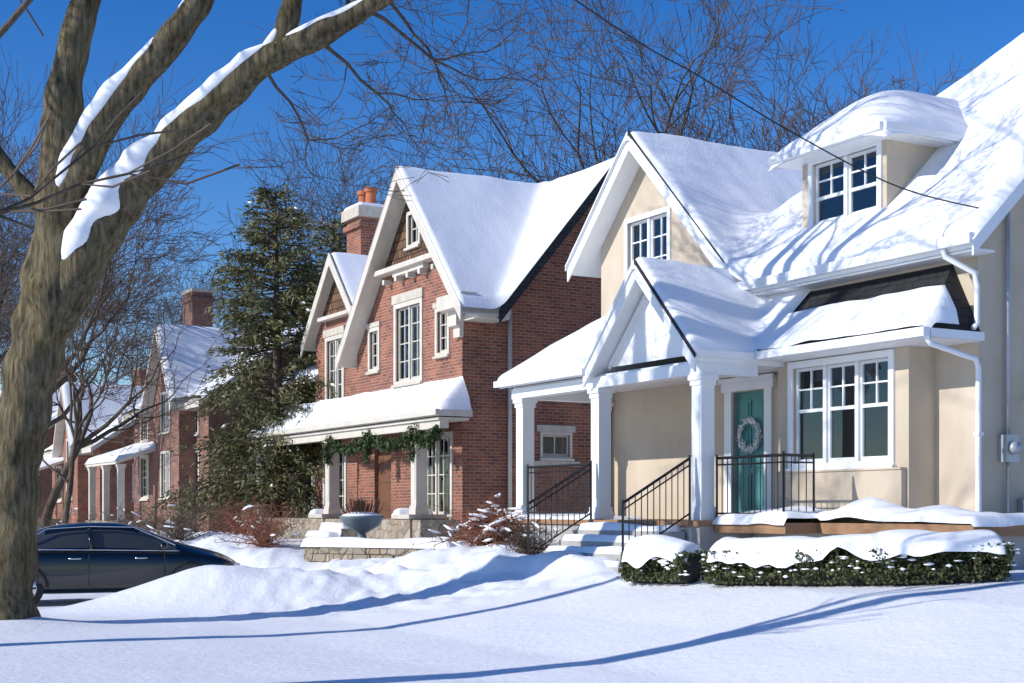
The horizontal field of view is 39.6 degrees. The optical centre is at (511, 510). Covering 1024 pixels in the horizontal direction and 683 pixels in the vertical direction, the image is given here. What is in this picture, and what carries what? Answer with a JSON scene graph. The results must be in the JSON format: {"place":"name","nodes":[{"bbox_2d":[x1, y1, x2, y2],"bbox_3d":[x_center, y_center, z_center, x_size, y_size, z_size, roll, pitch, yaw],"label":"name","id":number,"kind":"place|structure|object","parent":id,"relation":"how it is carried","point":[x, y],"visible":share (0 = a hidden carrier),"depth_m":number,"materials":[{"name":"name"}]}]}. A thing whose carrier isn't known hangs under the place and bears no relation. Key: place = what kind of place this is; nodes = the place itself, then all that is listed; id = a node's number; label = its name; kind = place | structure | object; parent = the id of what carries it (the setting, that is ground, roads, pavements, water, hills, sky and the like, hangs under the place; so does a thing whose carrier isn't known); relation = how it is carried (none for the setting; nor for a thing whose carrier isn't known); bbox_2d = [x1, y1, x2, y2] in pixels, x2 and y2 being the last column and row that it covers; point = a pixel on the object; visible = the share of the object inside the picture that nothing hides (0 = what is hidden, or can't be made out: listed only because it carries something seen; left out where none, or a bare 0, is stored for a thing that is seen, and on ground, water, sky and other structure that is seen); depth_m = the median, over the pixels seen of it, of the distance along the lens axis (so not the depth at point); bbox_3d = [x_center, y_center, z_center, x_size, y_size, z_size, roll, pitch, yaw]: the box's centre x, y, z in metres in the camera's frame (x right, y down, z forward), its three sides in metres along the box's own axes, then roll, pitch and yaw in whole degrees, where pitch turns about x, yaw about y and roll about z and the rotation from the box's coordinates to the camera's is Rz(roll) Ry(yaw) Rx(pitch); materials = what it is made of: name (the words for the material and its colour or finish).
{"place":"outdoors","nodes":[
{"label":"outdoors","id":0,"kind":"place"},
{"bbox_2d":[344,202,383,210],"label":"chimney snow","id":1,"kind":"structure","parent":0,"point":[368,204],"depth_m":40.10,"materials":[{"name":"white snow"}]},
{"bbox_2d":[332,157,614,358],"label":"roof snow","id":2,"kind":"structure","parent":0,"point":[492,238],"depth_m":33.41,"materials":[{"name":"white snow"}]},
{"bbox_2d":[0,530,1023,682],"bbox_3d":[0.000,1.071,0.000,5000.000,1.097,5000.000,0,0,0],"label":"snow ground","id":3,"kind":"structure","parent":0,"point":[455,614],"depth_m":16.26,"materials":[{"name":"white snow"}]},
{"bbox_2d":[0,219,134,381],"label":"bare tree","id":4,"kind":"object","parent":3,"relation":"on","point":[6,346],"visible":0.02,"depth_m":113.74,"materials":[{"name":"brown plant"}]},
{"bbox_2d":[0,48,140,307],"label":"bare tree","id":5,"kind":"object","parent":3,"relation":"on","point":[12,190],"visible":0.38,"depth_m":54.13,"materials":[{"name":"grey plant"}]},
{"bbox_2d":[1,305,145,523],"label":"bare tree","id":6,"kind":"object","parent":3,"relation":"on","point":[75,430],"visible":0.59,"depth_m":40.71,"materials":[{"name":"grey plant"}]},
{"bbox_2d":[38,372,115,517],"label":"house body","id":7,"kind":"structure","parent":3,"relation":"on","point":[45,478],"depth_m":74.06,"materials":[{"name":"brick"}]},
{"bbox_2d":[0,380,118,419],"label":"roof snow","id":8,"kind":"structure","parent":7,"relation":"on","point":[54,412],"depth_m":77.31,"materials":[{"name":"white snow"}]},
{"bbox_2d":[37,496,118,526],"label":"dogwood shrub","id":9,"kind":"object","parent":3,"relation":"on","point":[42,521],"visible":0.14,"depth_m":42.31,"materials":[{"name":"red plant"}]},
{"bbox_2d":[0,176,156,363],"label":"bare tree","id":10,"kind":"object","parent":3,"relation":"on","point":[4,323],"visible":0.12,"depth_m":74.03,"materials":[{"name":"brown plant"}]},
{"bbox_2d":[0,192,179,363],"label":"bare tree","id":11,"kind":"object","parent":3,"relation":"on","point":[19,280],"visible":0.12,"depth_m":87.28,"materials":[{"name":"brown plant"}]},
{"bbox_2d":[37,367,146,528],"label":"house body","id":12,"kind":"structure","parent":3,"relation":"on","point":[62,447],"depth_m":62.11,"materials":[{"name":"red brick"}]},
{"bbox_2d":[40,457,63,467],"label":"porch snow","id":13,"kind":"structure","parent":12,"relation":"on","point":[49,461],"depth_m":64.40,"materials":[{"name":"white snow"}]},
{"bbox_2d":[44,382,143,451],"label":"roof snow","id":14,"kind":"structure","parent":12,"relation":"on","point":[111,406],"depth_m":63.27,"materials":[{"name":"white snow"}]},
{"bbox_2d":[0,277,222,527],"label":"bare tree","id":15,"kind":"object","parent":3,"relation":"on","point":[82,442],"visible":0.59,"depth_m":43.53,"materials":[{"name":"grey plant"}]},
{"bbox_2d":[0,128,225,362],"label":"bare tree","id":16,"kind":"object","parent":3,"relation":"on","point":[2,356],"visible":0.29,"depth_m":68.27,"materials":[{"name":"brown plant"}]},
{"bbox_2d":[0,0,239,228],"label":"bare tree","id":17,"kind":"object","parent":3,"relation":"on","point":[13,18],"visible":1,"depth_m":12.41,"materials":[{"name":"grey plant"}]},
{"bbox_2d":[74,497,172,535],"bbox_3d":[-10.147,0.436,38.162,3.513,1.633,2.683,0,0,-6],"label":"dogwood shrub","id":18,"kind":"object","parent":3,"relation":"on","point":[130,522],"visible":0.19,"depth_m":38.08,"materials":[{"name":"red plant"}]},
{"bbox_2d":[1,229,258,383],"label":"bare tree","id":19,"kind":"object","parent":3,"relation":"on","point":[169,306],"visible":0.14,"depth_m":112.10,"materials":[{"name":"brown plant"}]},
{"bbox_2d":[0,61,262,455],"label":"bare tree","id":20,"kind":"object","parent":3,"relation":"on","point":[95,315],"visible":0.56,"depth_m":49.61,"materials":[{"name":"grey plant"}]},
{"bbox_2d":[33,522,239,603],"bbox_3d":[-7.060,0.905,24.496,4.634,1.400,2.056,0,0,-22],"label":"parked car","id":21,"kind":"object","parent":3,"relation":"on","point":[96,557],"visible":0.64,"depth_m":23.77,"materials":[{"name":"black paint"}]},
{"bbox_2d":[112,475,224,541],"bbox_3d":[-8.202,0.088,35.098,2.588,1.942,2.837,0,0,0],"label":"dogwood shrub","id":22,"kind":"object","parent":3,"relation":"on","point":[179,535],"visible":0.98,"depth_m":34.84,"materials":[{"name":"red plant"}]},
{"bbox_2d":[86,288,310,531],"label":"house body","id":23,"kind":"structure","parent":3,"relation":"on","point":[161,467],"depth_m":50.80,"materials":[{"name":"brick"}]},
{"bbox_2d":[84,441,155,464],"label":"porch snow","id":24,"kind":"structure","parent":23,"relation":"on","point":[136,448],"depth_m":52.17,"materials":[{"name":"white snow"}]},
{"bbox_2d":[121,323,302,415],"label":"roof snow","id":25,"kind":"structure","parent":23,"relation":"on","point":[194,344],"depth_m":50.01,"materials":[{"name":"white snow"}]},
{"bbox_2d":[115,257,289,367],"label":"bare tree","id":26,"kind":"object","parent":3,"relation":"on","point":[216,326],"visible":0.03,"depth_m":94.67,"materials":[{"name":"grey plant"}]},
{"bbox_2d":[141,179,335,531],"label":"evergreen tree","id":27,"kind":"object","parent":3,"relation":"on","point":[278,488],"visible":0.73,"depth_m":40.97,"materials":[{"name":"green plant"}]},
{"bbox_2d":[188,491,295,534],"bbox_3d":[-7.139,0.168,37.455,2.998,1.472,2.678,0,0,0],"label":"dogwood shrub","id":28,"kind":"object","parent":3,"relation":"on","point":[231,518],"visible":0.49,"depth_m":37.44,"materials":[{"name":"brown plant"}]},
{"bbox_2d":[211,489,309,548],"bbox_3d":[-5.711,0.302,32.792,2.410,1.610,1.934,0,0,37],"label":"dogwood shrub","id":29,"kind":"object","parent":3,"relation":"on","point":[267,534],"visible":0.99,"depth_m":32.90,"materials":[{"name":"brown plant"}]},
{"bbox_2d":[242,211,346,518],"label":"evergreen tree","id":30,"kind":"object","parent":3,"relation":"on","point":[334,236],"visible":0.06,"depth_m":46.34,"materials":[{"name":"green plant"}]},
{"bbox_2d":[145,92,454,319],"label":"bare tree","id":31,"kind":"object","parent":3,"relation":"on","point":[313,189],"visible":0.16,"depth_m":61.62,"materials":[{"name":"grey plant"}]},
{"bbox_2d":[338,498,384,537],"bbox_3d":[-3.057,0.461,28.901,0.936,1.418,0.923,0,0,0],"label":"garden urn","id":32,"kind":"object","parent":3,"relation":"on","point":[360,520],"visible":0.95,"depth_m":28.67,"materials":[{"name":"stone"}]},
{"bbox_2d":[304,547,426,561],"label":"stones","id":33,"kind":"object","parent":3,"relation":"on","point":[324,554],"visible":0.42,"depth_m":27.90,"materials":[{"name":"beige stone"}]},
{"bbox_2d":[300,537,456,548],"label":"snow","id":34,"kind":"structure","parent":33,"relation":"on","point":[350,542],"depth_m":27.63,"materials":[{"name":"white snow"}]},
{"bbox_2d":[0,0,737,619],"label":"maple tree","id":35,"kind":"object","parent":3,"relation":"on","point":[66,262],"visible":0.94,"depth_m":19.08,"materials":[{"name":"brown plant"}]},
{"bbox_2d":[298,199,600,540],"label":"walls","id":36,"kind":"structure","parent":3,"relation":"on","point":[552,305],"depth_m":33.29,"materials":[{"name":"red brick"}]},
{"bbox_2d":[241,166,609,542],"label":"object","id":37,"kind":"structure","parent":36,"relation":"on","point":[418,520],"depth_m":34.79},
{"bbox_2d":[282,361,317,383],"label":"snow","id":38,"kind":"structure","parent":37,"relation":"on","point":[312,370],"depth_m":41.16,"materials":[{"name":"white snow"}]},
{"bbox_2d":[309,509,343,513],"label":"pier snow","id":39,"kind":"structure","parent":37,"relation":"on","point":[316,511],"depth_m":37.09,"materials":[{"name":"white snow"}]},
{"bbox_2d":[305,522,348,536],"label":"step snow","id":40,"kind":"structure","parent":37,"relation":"on","point":[329,529],"depth_m":34.61,"materials":[{"name":"white snow"}]},
{"bbox_2d":[251,376,470,433],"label":"porch snow","id":41,"kind":"structure","parent":37,"relation":"on","point":[451,394],"depth_m":34.52,"materials":[{"name":"white snow"}]},
{"bbox_2d":[341,187,382,254],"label":"chimney","id":42,"kind":"object","parent":37,"relation":"on","point":[361,221],"visible":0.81,"depth_m":40.13,"materials":[{"name":"red brick"}]},
{"bbox_2d":[319,422,446,465],"bbox_3d":[-3.176,-1.532,34.225,0.565,0.941,6.665,0,0,-30],"label":"christmas garland","id":43,"kind":"object","parent":37,"relation":"attached to","point":[365,443],"visible":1,"depth_m":33.98},
{"bbox_2d":[392,508,432,513],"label":"pier snow","id":44,"kind":"structure","parent":37,"relation":"on","point":[401,511],"depth_m":32.64,"materials":[{"name":"white snow"}]},
{"bbox_2d":[301,211,579,519],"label":"windows and trim","id":45,"kind":"structure","parent":36,"relation":"attached to","point":[553,444],"depth_m":34.09,"materials":[{"name":"beige paint"}]},
{"bbox_2d":[408,481,543,551],"bbox_3d":[-0.336,0.284,25.096,2.411,1.604,2.764,0,0,-26],"label":"weeping maple shrub","id":46,"kind":"object","parent":3,"relation":"on","point":[484,535],"visible":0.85,"depth_m":25.02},
{"bbox_2d":[495,512,560,554],"bbox_3d":[0.291,0.527,23.564,1.131,1.148,1.368,0,0,25],"label":"dogwood shrub","id":47,"kind":"object","parent":3,"relation":"on","point":[522,546],"visible":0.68,"depth_m":23.58,"materials":[{"name":"red plant"}]},
{"bbox_2d":[255,0,844,250],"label":"bare tree","id":48,"kind":"object","parent":3,"relation":"on","point":[715,43],"visible":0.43,"depth_m":45.71,"materials":[{"name":"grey plant"}]},
{"bbox_2d":[616,534,705,583],"bbox_3d":[2.045,0.670,19.148,1.250,0.684,0.823,0,0,44],"label":"boxwood shrub","id":49,"kind":"object","parent":3,"relation":"on","point":[653,558],"visible":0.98,"depth_m":18.94,"materials":[{"name":"green plant"}]},
{"bbox_2d":[521,0,975,180],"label":"bare tree","id":50,"kind":"object","parent":3,"relation":"on","point":[801,123],"visible":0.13,"depth_m":48.33,"materials":[{"name":"grey plant"}]},
{"bbox_2d":[503,519,1023,572],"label":"porch floor","id":51,"kind":"structure","parent":3,"relation":"on","point":[704,535],"depth_m":20.77,"materials":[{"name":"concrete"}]},
{"bbox_2d":[545,545,624,554],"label":"step snow","id":52,"kind":"structure","parent":51,"relation":"on","point":[603,550],"depth_m":21.83,"materials":[{"name":"white snow"}]},
{"bbox_2d":[561,534,637,542],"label":"step snow","id":53,"kind":"structure","parent":51,"relation":"on","point":[594,537],"depth_m":22.23,"materials":[{"name":"white snow"}]},
{"bbox_2d":[603,560,620,566],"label":"step snow","id":54,"kind":"structure","parent":51,"relation":"on","point":[611,563],"depth_m":20.80,"materials":[{"name":"white snow"}]},
{"bbox_2d":[513,374,718,519],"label":"porch columns","id":55,"kind":"structure","parent":51,"relation":"on","point":[702,507],"depth_m":23.51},
{"bbox_2d":[576,522,682,531],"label":"step snow","id":56,"kind":"structure","parent":51,"relation":"on","point":[616,526],"depth_m":22.22,"materials":[{"name":"white snow"}]},
{"bbox_2d":[527,451,814,554],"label":"iron railings","id":57,"kind":"object","parent":51,"relation":"on","point":[783,454],"visible":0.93,"depth_m":21.08,"materials":[{"name":"black metal"}]},
{"bbox_2d":[712,497,1023,526],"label":"terrace snow","id":58,"kind":"structure","parent":51,"relation":"on","point":[874,509],"depth_m":19.09,"materials":[{"name":"white snow"}]},
{"bbox_2d":[601,139,1023,522],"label":"walls","id":59,"kind":"structure","parent":3,"relation":"on","point":[651,434],"depth_m":19.79,"materials":[{"name":"beige paint"}]},
{"bbox_2d":[718,373,775,512],"bbox_3d":[3.894,-1.010,23.302,0.230,2.340,1.400,0,0,-30],"label":"front door","id":60,"kind":"structure","parent":59,"relation":"attached to","point":[757,406],"depth_m":23.37,"materials":[{"name":"teal paint"}]},
{"bbox_2d":[735,417,762,453],"bbox_3d":[3.866,-1.227,23.285,0.196,0.613,0.655,0,0,-30],"label":"door wreath","id":61,"kind":"object","parent":60,"relation":"attached to","point":[750,449],"depth_m":23.26,"materials":[{"name":"white plant"}]},
{"bbox_2d":[493,121,1023,402],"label":"roof","id":62,"kind":"structure","parent":59,"relation":"on","point":[639,344],"depth_m":21.74,"materials":[{"name":"white paint"}]},
{"bbox_2d":[497,257,958,380],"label":"porch snow","id":63,"kind":"structure","parent":62,"relation":"on","point":[711,308],"depth_m":21.63,"materials":[{"name":"white snow"}]},
{"bbox_2d":[574,0,978,208],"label":"overhead cable","id":64,"kind":"object","parent":62,"relation":"attached to","point":[764,115],"visible":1,"depth_m":18.11,"materials":[{"name":"black metal"}]},
{"bbox_2d":[768,90,967,171],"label":"dormer snow","id":65,"kind":"structure","parent":62,"relation":"on","point":[916,109],"depth_m":21.40,"materials":[{"name":"white snow"}]},
{"bbox_2d":[624,140,1023,470],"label":"windows","id":66,"kind":"structure","parent":59,"relation":"attached to","point":[845,414],"depth_m":21.24,"materials":[{"name":"white paint"}]},
{"bbox_2d":[923,211,1023,512],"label":"downspouts and meter","id":67,"kind":"object","parent":59,"relation":"attached to","point":[1010,448],"visible":0.78,"depth_m":19.06,"materials":[{"name":"white paint"}]},
{"bbox_2d":[699,529,1019,585],"bbox_3d":[4.177,0.631,17.419,3.951,0.802,1.245,0,0,30],"label":"boxwood hedge","id":68,"kind":"object","parent":3,"relation":"on","point":[906,557],"visible":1,"depth_m":16.91,"materials":[{"name":"green plant"}]},
{"bbox_2d":[0,0,1023,391],"label":"sky","id":69,"kind":"structure","parent":0,"point":[975,30],"materials":[{"name":"blue"}]},
{"bbox_2d":[507,514,642,519],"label":"porch floor snow","id":70,"kind":"structure","parent":0,"point":[554,516],"depth_m":24.43,"materials":[{"name":"white snow"}]},
{"bbox_2d":[565,33,1023,280],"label":"roof snow","id":71,"kind":"structure","parent":0,"point":[743,207],"depth_m":22.15,"materials":[{"name":"white snow"}]}
]}

